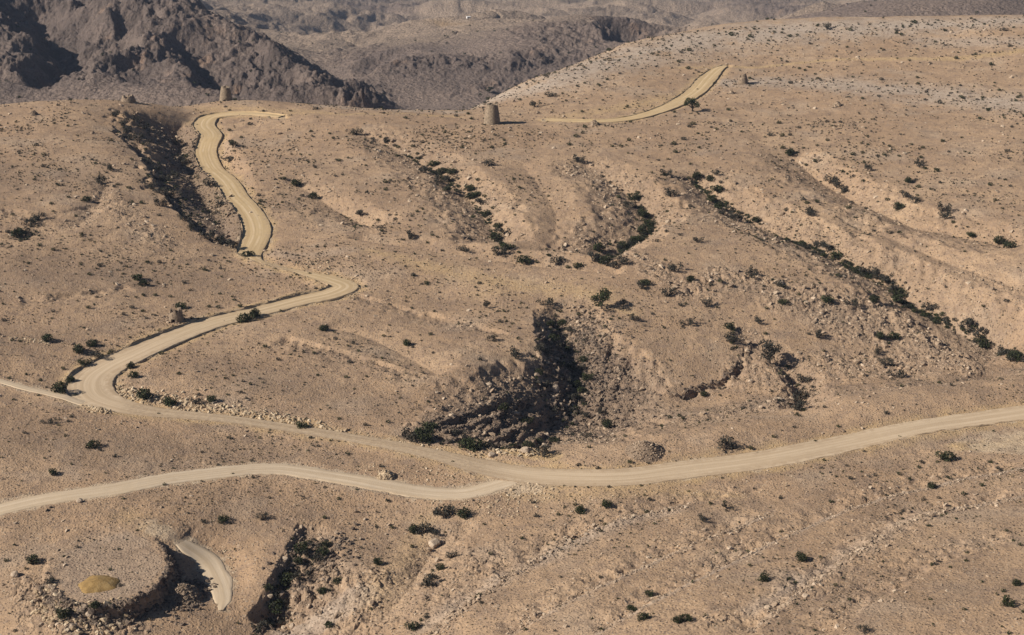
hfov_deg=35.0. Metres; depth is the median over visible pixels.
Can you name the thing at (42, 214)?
bush
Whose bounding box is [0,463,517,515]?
gravel track
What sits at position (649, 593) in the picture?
bush
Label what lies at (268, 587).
bush
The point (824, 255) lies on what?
scrub
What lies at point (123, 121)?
bush
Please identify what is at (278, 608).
bush
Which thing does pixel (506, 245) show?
bush
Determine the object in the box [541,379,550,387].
bush
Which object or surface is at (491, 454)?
boulder
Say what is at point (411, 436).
bush
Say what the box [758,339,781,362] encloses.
tree
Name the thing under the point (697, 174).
bush
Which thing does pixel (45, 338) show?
bush
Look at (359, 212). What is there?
bush
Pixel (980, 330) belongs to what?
bush
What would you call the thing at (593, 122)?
cairn
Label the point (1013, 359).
bush
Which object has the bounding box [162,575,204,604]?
rubble slope
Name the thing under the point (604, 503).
bush
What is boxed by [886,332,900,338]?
bush
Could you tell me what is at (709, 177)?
bush
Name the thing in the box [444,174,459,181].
bush
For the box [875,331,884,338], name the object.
bush
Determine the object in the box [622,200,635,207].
bush
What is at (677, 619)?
bush
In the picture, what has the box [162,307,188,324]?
stone tower
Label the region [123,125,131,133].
bush
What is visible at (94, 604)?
bush
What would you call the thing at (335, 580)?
bush
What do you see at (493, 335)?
bush
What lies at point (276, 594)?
bush
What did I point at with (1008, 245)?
bush
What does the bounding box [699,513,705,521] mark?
bush
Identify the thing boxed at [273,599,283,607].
bush
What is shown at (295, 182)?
bush
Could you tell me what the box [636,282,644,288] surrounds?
bush
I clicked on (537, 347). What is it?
bush
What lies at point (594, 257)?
bush
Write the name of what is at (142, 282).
bush
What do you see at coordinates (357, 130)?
bush
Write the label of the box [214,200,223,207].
bush
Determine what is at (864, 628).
bush
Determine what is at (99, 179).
bush
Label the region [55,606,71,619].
bush
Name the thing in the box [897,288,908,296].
bush
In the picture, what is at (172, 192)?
bush
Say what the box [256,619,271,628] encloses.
bush
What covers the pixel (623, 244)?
bush
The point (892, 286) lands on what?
bush
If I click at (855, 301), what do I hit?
bush
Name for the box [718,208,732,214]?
bush
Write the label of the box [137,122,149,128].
bush
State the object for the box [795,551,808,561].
bush
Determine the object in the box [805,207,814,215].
bush
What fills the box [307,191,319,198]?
bush
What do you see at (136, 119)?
bush
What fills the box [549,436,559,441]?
bush
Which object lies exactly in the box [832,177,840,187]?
bush
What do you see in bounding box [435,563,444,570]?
bush
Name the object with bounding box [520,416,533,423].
bush
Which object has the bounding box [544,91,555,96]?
bush
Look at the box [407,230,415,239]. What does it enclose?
bush
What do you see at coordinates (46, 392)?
footpath
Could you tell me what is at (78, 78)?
mountain scrub
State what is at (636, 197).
bush
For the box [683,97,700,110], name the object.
tree
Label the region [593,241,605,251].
bush
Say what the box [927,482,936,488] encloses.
bush
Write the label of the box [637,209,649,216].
bush
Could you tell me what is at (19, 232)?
bush
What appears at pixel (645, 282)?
bush
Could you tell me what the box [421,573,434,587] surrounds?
bush
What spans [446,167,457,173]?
bush
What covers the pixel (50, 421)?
bush
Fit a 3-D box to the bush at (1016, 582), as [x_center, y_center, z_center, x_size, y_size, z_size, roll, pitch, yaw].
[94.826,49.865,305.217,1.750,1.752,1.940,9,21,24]
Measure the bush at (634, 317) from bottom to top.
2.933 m
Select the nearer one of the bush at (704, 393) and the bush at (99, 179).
the bush at (704, 393)
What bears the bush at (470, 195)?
on the ground
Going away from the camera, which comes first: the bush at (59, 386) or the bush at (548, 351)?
the bush at (59, 386)
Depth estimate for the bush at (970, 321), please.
496.21 m
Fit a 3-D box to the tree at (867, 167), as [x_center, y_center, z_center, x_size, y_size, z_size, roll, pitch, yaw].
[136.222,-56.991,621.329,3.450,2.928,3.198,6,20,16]
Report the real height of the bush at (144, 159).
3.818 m
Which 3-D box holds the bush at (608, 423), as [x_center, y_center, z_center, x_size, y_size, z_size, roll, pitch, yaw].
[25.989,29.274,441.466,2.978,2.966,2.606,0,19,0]
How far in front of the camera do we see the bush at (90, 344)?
452.95 m
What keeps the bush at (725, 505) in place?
on the ground
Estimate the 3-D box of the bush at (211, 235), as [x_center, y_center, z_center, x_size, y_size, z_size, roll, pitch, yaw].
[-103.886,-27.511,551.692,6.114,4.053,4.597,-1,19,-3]
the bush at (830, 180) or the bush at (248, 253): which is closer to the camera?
the bush at (248, 253)
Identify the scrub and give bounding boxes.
[0,15,1023,634]
[0,16,1023,634]
[8,0,977,107]
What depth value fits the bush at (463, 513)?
365.07 m
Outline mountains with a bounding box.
[0,0,1023,109]
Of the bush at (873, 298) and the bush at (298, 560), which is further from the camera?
the bush at (873, 298)
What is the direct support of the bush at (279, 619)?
on the ground
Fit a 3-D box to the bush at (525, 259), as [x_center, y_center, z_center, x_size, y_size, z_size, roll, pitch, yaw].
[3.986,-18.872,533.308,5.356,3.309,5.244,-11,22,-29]
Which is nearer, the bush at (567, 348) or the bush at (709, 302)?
the bush at (567, 348)
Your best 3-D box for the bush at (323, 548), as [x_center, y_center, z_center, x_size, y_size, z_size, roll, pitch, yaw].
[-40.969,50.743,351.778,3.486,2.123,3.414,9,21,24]
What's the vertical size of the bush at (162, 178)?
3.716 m
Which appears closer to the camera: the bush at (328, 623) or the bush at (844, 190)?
the bush at (328, 623)
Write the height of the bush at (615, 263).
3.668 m
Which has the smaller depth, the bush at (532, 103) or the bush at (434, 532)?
the bush at (434, 532)
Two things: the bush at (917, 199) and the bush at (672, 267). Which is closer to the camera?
the bush at (672, 267)
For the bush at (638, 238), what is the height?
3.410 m
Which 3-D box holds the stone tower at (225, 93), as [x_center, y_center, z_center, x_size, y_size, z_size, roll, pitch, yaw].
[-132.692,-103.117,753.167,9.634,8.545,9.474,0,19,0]
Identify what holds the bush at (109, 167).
on the ground
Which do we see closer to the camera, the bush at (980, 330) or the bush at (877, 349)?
the bush at (877, 349)
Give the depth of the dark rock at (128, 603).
436.17 m
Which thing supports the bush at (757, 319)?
on the ground
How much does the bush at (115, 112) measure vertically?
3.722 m
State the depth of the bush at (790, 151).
651.39 m
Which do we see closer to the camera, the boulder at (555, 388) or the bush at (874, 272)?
the boulder at (555, 388)
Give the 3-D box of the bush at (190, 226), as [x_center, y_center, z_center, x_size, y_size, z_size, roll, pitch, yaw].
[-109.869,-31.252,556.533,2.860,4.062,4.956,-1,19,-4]
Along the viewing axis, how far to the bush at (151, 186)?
589.06 m
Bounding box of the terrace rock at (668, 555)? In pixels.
[428,466,1023,634]
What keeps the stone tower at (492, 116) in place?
on the ground
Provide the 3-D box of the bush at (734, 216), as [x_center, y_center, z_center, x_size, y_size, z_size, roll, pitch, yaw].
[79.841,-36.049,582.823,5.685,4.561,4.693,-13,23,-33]
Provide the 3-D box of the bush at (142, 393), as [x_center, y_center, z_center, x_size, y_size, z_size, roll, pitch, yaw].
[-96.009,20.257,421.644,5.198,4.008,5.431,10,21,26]
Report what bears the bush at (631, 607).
on the ground
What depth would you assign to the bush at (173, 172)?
624.72 m
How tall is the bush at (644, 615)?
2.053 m
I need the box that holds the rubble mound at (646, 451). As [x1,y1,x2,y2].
[624,440,664,462]
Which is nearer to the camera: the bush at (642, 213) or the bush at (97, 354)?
the bush at (97, 354)
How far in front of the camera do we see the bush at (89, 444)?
390.65 m
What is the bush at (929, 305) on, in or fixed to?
on the ground
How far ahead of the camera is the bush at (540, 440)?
417.84 m
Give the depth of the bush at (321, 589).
338.27 m
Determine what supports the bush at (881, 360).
on the ground
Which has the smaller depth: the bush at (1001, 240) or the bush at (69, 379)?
the bush at (69, 379)
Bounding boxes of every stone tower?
[114,94,141,104]
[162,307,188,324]
[216,85,234,101]
[479,102,503,125]
[735,73,749,84]
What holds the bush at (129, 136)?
on the ground
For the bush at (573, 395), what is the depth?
454.39 m
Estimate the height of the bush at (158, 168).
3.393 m
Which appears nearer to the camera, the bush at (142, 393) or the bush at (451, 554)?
the bush at (451, 554)
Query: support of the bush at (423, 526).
on the ground
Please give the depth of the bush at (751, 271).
518.48 m
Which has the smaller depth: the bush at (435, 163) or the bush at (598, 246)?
the bush at (598, 246)
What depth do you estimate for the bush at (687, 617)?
299.99 m
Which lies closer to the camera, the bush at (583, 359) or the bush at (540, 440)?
the bush at (540, 440)
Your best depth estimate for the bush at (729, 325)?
484.96 m
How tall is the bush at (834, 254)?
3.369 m
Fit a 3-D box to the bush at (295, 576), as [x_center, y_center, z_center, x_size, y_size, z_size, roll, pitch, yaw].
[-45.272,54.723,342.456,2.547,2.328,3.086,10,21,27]
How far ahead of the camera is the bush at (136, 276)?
506.00 m
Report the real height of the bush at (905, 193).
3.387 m
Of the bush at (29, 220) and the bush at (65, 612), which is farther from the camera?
the bush at (29, 220)
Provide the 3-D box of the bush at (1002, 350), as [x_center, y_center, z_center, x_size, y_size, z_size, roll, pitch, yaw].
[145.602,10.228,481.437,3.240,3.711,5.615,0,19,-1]
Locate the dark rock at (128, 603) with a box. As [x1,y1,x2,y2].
[38,107,1022,634]
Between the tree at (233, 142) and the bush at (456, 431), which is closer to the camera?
the bush at (456, 431)
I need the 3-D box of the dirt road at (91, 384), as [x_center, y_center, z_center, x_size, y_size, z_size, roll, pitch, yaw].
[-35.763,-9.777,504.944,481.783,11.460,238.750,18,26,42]
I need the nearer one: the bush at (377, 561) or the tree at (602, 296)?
the bush at (377, 561)
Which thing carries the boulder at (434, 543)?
on the ground
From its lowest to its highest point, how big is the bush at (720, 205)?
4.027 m
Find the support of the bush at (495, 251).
on the ground
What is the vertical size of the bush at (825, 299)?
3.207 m
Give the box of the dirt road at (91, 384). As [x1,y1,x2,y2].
[65,110,1023,485]
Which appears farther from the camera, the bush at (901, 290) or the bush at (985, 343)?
the bush at (901, 290)
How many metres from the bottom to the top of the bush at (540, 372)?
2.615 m
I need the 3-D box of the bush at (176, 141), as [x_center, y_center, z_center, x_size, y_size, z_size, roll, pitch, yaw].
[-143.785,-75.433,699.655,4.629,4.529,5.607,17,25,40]
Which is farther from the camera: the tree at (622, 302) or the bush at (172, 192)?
the bush at (172, 192)
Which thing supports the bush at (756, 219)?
on the ground
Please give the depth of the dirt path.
347.46 m
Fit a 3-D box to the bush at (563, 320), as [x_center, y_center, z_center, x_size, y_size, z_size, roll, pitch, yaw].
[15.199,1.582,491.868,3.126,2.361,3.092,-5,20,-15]
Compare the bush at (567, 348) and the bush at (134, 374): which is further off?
the bush at (567, 348)
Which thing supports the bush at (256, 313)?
on the ground
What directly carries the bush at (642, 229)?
on the ground
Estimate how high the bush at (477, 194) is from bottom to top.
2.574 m
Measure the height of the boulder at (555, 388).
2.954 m
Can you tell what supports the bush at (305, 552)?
on the ground
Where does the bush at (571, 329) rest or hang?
on the ground
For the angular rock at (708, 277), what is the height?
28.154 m
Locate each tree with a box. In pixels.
[228,139,238,148]
[590,287,611,308]
[619,298,627,305]
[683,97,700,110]
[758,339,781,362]
[864,165,872,169]
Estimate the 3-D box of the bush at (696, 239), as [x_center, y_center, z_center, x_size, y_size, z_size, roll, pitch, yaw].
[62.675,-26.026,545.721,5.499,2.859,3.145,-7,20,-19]
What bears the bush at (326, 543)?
on the ground
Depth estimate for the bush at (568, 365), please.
466.42 m
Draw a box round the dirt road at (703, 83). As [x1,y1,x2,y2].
[546,65,727,122]
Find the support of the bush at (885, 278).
on the ground
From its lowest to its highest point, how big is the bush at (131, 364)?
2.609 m
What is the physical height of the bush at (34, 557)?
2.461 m
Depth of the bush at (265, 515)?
362.37 m
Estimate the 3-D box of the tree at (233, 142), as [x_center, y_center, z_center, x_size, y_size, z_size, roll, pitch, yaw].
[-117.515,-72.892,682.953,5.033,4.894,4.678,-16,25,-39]
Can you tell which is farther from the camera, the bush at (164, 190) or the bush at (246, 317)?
the bush at (164, 190)
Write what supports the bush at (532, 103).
on the ground
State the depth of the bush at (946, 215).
568.24 m
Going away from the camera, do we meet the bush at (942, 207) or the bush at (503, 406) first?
the bush at (503, 406)
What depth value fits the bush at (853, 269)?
537.48 m
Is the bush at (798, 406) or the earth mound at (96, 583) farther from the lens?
the bush at (798, 406)
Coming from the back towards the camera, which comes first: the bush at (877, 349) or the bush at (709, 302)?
the bush at (709, 302)
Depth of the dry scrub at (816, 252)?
537.78 m
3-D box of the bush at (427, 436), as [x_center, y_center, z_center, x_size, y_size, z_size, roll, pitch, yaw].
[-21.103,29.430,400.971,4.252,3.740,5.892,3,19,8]
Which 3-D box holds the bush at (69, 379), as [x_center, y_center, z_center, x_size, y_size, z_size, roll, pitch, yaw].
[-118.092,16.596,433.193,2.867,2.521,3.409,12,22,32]
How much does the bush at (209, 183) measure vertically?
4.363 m
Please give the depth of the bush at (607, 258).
527.45 m
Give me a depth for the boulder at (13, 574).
337.13 m
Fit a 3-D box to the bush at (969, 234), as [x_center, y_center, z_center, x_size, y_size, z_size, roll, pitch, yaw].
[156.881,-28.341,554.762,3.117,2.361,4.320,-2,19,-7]
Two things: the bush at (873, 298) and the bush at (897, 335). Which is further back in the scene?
the bush at (873, 298)
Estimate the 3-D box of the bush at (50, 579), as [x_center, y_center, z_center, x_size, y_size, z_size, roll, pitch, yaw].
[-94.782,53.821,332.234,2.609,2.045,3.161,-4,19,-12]
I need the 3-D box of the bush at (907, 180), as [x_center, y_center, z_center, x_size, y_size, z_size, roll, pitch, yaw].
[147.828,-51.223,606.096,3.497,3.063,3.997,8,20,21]
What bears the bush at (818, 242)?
on the ground
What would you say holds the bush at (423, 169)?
on the ground
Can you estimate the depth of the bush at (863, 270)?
534.04 m
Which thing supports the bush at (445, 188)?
on the ground
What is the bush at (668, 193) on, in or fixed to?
on the ground
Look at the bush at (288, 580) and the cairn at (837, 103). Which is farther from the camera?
the cairn at (837, 103)
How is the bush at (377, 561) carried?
on the ground
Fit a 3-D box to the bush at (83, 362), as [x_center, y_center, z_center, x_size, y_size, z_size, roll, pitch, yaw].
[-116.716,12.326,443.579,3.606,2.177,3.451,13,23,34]
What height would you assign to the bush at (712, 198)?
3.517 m
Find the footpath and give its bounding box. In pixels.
[0,379,84,404]
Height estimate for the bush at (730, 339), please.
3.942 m
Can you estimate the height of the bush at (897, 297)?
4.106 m
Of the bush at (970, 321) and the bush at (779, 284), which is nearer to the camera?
the bush at (970, 321)
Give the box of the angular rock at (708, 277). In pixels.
[0,125,1023,634]
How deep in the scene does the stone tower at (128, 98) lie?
715.90 m
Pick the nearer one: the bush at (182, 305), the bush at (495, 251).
the bush at (182, 305)
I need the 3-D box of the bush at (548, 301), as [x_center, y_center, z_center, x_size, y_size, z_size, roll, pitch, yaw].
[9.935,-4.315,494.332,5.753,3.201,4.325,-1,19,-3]
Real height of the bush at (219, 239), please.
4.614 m
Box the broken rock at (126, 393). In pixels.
[8,187,866,634]
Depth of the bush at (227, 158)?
672.35 m
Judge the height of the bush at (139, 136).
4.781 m
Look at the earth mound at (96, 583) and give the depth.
330.44 m
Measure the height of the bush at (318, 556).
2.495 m
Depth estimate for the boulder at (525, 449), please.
394.11 m
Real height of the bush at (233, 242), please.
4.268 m
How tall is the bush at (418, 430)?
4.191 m
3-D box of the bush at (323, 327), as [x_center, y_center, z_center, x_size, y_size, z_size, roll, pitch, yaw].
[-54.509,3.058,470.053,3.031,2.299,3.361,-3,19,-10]
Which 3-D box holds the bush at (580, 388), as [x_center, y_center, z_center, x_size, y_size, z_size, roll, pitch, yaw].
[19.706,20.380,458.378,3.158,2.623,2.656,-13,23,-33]
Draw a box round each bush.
[10,228,24,236]
[14,226,30,235]
[21,217,37,226]
[25,553,39,563]
[31,211,46,219]
[40,417,56,423]
[41,334,54,341]
[43,576,54,584]
[48,468,57,474]
[50,381,67,393]
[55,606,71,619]
[64,375,74,383]
[72,344,85,352]
[77,359,91,366]
[80,196,91,200]
[85,439,101,448]
[86,339,97,346]
[88,600,100,608]
[89,350,104,358]
[94,173,106,183]
[106,163,112,170]
[110,110,119,115]
[117,117,129,125]
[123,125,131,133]
[123,133,135,139]
[125,361,134,368]
[127,371,138,377]
[130,273,143,280]
[131,114,139,121]
[133,133,143,141]
[135,388,153,400]
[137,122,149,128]
[137,279,150,286]
[142,157,152,164]
[147,182,155,189]
[152,187,168,193]
[153,165,161,170]
[153,197,167,206]
[159,175,169,181]
[162,396,177,405]
[165,188,176,196]
[167,170,179,178]
[173,302,186,308]
[174,137,184,144]
[177,214,191,220]
[178,156,191,164]
[187,220,193,229]
[188,397,202,403]
[199,230,214,239]
[203,178,217,186]
[206,395,217,401]
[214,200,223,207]
[214,234,224,243]
[217,514,228,523]
[223,156,233,161]
[226,239,237,248]
[236,312,254,322]
[239,251,255,256]
[249,308,260,317]
[255,512,269,519]
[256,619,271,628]
[262,583,274,591]
[268,599,281,613]
[272,590,280,596]
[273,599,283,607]
[276,616,288,624]
[278,571,298,587]
[290,179,302,185]
[291,571,303,580]
[293,541,308,553]
[293,556,302,563]
[296,421,308,428]
[301,546,313,554]
[303,567,315,576]
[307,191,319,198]
[312,553,323,562]
[315,546,329,555]
[316,587,326,594]
[319,324,328,330]
[320,540,330,546]
[324,620,333,627]
[332,576,342,583]
[350,127,363,134]
[355,209,362,215]
[373,557,383,565]
[401,427,417,442]
[402,339,411,345]
[404,621,420,631]
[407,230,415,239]
[408,523,418,533]
[412,427,426,438]
[415,521,433,533]
[417,430,434,442]
[418,165,428,172]
[421,420,438,431]
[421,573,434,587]
[427,160,439,166]
[428,527,437,535]
[433,504,456,516]
[434,176,439,182]
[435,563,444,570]
[437,167,446,173]
[442,185,452,190]
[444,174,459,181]
[445,550,457,558]
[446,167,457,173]
[452,429,467,437]
[455,506,470,518]
[456,245,468,251]
[456,436,473,449]
[461,437,486,451]
[464,184,474,191]
[464,192,475,197]
[472,191,480,196]
[474,198,489,204]
[481,210,491,217]
[483,159,494,165]
[485,334,496,341]
[489,231,503,240]
[491,245,506,255]
[493,223,502,227]
[497,228,511,233]
[497,402,508,410]
[499,242,511,250]
[510,345,520,359]
[514,255,531,263]
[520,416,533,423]
[522,440,534,447]
[529,100,541,106]
[531,443,550,457]
[533,437,543,443]
[534,344,541,351]
[534,368,543,374]
[535,297,553,305]
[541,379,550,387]
[543,348,551,354]
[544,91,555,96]
[546,320,554,325]
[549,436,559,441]
[550,255,564,263]
[550,406,558,412]
[557,318,565,324]
[564,345,571,352]
[565,326,574,331]
[566,362,576,370]
[566,391,576,398]
[571,379,581,387]
[572,262,584,267]
[573,155,585,162]
[574,504,584,513]
[575,364,586,370]
[577,356,587,362]
[577,385,585,392]
[579,409,588,416]
[580,431,592,437]
[581,372,592,380]
[588,252,599,261]
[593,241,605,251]
[599,254,612,263]
[600,499,612,506]
[602,260,621,267]
[602,421,612,427]
[616,240,628,247]
[616,253,628,264]
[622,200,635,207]
[625,193,641,200]
[626,605,636,611]
[629,313,640,320]
[630,235,642,241]
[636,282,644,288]
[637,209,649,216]
[637,612,650,621]
[638,224,650,233]
[638,279,653,285]
[643,219,656,225]
[644,589,654,596]
[659,169,671,175]
[661,287,677,296]
[664,187,678,196]
[667,262,683,270]
[670,615,683,622]
[679,317,695,324]
[680,613,692,621]
[686,275,695,281]
[692,170,702,179]
[693,237,704,242]
[699,391,707,396]
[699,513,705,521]
[700,297,712,306]
[705,174,713,180]
[705,195,716,202]
[710,184,723,192]
[714,201,724,208]
[717,434,736,450]
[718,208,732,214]
[721,502,733,509]
[722,322,734,329]
[724,331,740,342]
[727,211,741,219]
[745,265,758,277]
[750,216,760,222]
[754,315,761,323]
[758,572,770,582]
[772,280,783,286]
[777,299,790,304]
[785,148,794,155]
[791,400,806,410]
[793,385,808,401]
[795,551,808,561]
[796,373,812,383]
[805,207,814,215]
[813,240,825,246]
[815,329,824,337]
[820,294,834,303]
[821,243,833,252]
[823,174,837,183]
[829,251,842,258]
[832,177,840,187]
[841,185,848,193]
[843,297,861,305]
[851,266,860,271]
[855,624,869,633]
[858,266,872,272]
[868,294,879,301]
[870,267,879,277]
[874,346,883,354]
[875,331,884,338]
[878,357,893,365]
[879,272,893,281]
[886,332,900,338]
[886,369,904,377]
[887,282,900,289]
[891,292,904,302]
[893,202,904,210]
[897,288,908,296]
[899,190,909,197]
[903,176,912,182]
[907,196,920,202]
[914,157,924,166]
[921,301,937,310]
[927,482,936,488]
[932,316,941,322]
[935,450,956,461]
[937,201,951,211]
[938,209,950,217]
[961,317,973,327]
[966,231,974,236]
[972,327,988,336]
[977,338,991,347]
[993,235,1006,243]
[997,344,1007,354]
[1000,594,1015,606]
[1002,241,1016,248]
[1006,355,1015,360]
[1007,350,1022,360]
[1012,578,1021,585]
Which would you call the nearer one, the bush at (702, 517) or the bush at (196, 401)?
the bush at (702, 517)
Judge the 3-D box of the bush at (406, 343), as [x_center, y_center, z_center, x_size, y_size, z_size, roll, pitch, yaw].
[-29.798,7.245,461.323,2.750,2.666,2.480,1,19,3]
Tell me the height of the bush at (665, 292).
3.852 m
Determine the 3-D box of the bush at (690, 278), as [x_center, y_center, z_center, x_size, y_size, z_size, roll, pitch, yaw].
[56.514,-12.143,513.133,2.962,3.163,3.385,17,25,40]
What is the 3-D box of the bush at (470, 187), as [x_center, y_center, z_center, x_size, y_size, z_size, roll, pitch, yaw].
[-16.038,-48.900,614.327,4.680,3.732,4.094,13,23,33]
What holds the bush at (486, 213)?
on the ground
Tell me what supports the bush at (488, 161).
on the ground
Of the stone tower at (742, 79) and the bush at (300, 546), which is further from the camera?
the stone tower at (742, 79)
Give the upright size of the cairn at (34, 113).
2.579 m
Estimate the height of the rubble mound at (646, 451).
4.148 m
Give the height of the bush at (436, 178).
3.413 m
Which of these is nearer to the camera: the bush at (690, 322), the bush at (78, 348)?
the bush at (78, 348)
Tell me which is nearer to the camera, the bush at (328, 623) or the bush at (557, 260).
the bush at (328, 623)
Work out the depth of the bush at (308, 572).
347.48 m
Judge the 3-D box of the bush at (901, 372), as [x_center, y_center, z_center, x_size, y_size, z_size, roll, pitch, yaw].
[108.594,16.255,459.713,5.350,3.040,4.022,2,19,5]
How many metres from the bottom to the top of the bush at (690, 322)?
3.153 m
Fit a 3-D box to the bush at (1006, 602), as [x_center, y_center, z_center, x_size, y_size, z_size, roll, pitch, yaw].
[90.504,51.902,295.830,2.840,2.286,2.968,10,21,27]
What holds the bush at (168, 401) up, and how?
on the ground
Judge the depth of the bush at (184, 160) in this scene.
674.31 m
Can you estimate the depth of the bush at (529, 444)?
397.75 m
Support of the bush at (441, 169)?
on the ground
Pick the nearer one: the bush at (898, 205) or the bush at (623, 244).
the bush at (623, 244)
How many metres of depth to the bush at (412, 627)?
318.62 m
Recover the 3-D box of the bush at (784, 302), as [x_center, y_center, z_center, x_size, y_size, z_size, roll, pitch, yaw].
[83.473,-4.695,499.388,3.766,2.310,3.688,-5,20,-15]
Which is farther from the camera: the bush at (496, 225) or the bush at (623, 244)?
the bush at (496, 225)
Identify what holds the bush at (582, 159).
on the ground
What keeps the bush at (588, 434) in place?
on the ground
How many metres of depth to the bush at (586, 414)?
448.92 m
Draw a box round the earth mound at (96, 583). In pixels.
[78,575,119,593]
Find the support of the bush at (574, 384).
on the ground
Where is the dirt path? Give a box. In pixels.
[176,540,232,610]
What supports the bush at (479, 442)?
on the ground
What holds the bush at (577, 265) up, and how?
on the ground
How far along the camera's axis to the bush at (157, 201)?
573.53 m
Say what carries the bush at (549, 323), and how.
on the ground
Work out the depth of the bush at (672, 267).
519.43 m
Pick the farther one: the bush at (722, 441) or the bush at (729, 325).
the bush at (729, 325)
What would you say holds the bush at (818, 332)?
on the ground
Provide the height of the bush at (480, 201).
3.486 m
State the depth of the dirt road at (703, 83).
739.12 m
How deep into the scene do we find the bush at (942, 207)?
572.70 m
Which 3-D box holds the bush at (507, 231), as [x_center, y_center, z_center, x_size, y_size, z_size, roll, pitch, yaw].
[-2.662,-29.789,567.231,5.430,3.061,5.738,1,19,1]
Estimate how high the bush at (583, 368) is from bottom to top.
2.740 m
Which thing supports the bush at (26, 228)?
on the ground
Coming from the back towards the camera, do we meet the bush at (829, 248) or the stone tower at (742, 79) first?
the stone tower at (742, 79)
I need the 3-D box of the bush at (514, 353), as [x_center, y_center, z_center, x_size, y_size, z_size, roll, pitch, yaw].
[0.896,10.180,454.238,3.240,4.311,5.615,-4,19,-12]
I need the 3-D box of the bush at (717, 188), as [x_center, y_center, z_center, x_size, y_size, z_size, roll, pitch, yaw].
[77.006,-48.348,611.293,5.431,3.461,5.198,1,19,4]
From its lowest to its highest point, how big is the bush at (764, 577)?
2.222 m
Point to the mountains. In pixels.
(81, 36)
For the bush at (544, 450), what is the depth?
392.46 m
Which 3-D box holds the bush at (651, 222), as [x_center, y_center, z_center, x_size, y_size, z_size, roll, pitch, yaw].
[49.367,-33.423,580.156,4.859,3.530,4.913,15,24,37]
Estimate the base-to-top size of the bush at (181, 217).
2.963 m
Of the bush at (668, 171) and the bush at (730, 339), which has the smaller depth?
the bush at (730, 339)
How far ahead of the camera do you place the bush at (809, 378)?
463.66 m
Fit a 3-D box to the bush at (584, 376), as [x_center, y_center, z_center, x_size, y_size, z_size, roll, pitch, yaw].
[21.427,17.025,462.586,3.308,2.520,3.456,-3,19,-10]
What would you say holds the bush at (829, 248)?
on the ground
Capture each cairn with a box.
[29,110,37,115]
[587,119,599,125]
[831,100,841,106]
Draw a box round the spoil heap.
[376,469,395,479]
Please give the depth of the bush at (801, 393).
455.05 m
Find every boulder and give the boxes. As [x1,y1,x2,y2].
[10,571,17,577]
[428,538,440,548]
[488,452,496,457]
[520,446,530,452]
[552,383,559,392]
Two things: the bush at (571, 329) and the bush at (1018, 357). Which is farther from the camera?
the bush at (571, 329)
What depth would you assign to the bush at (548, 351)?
463.32 m
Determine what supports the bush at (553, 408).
on the ground
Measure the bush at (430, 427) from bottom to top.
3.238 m
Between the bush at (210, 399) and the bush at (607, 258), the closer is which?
the bush at (210, 399)
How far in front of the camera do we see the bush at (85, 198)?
570.43 m
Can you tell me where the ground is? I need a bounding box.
[0,15,1023,634]
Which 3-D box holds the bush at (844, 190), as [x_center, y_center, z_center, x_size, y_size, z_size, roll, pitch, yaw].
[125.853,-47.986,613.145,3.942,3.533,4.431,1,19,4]
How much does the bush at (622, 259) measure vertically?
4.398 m
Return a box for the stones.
[0,21,1023,634]
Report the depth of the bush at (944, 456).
385.86 m
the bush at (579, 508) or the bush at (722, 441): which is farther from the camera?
the bush at (722, 441)
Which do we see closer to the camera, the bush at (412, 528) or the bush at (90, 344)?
the bush at (412, 528)
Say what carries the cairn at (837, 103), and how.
on the ground
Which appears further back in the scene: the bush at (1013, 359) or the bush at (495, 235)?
the bush at (495, 235)
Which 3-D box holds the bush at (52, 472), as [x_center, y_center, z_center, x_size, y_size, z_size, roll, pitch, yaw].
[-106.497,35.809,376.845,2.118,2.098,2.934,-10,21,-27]
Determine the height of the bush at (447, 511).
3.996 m
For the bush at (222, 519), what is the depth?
360.89 m
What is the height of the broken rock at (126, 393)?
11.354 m
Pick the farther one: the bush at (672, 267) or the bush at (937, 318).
the bush at (672, 267)
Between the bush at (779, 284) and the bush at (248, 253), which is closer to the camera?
the bush at (779, 284)
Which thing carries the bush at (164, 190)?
on the ground
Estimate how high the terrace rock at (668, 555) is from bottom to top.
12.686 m
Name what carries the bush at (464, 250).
on the ground
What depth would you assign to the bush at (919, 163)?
626.03 m
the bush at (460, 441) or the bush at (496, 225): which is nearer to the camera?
the bush at (460, 441)
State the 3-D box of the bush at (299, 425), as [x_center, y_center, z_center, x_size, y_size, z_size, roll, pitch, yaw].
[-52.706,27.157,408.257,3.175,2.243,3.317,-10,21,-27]

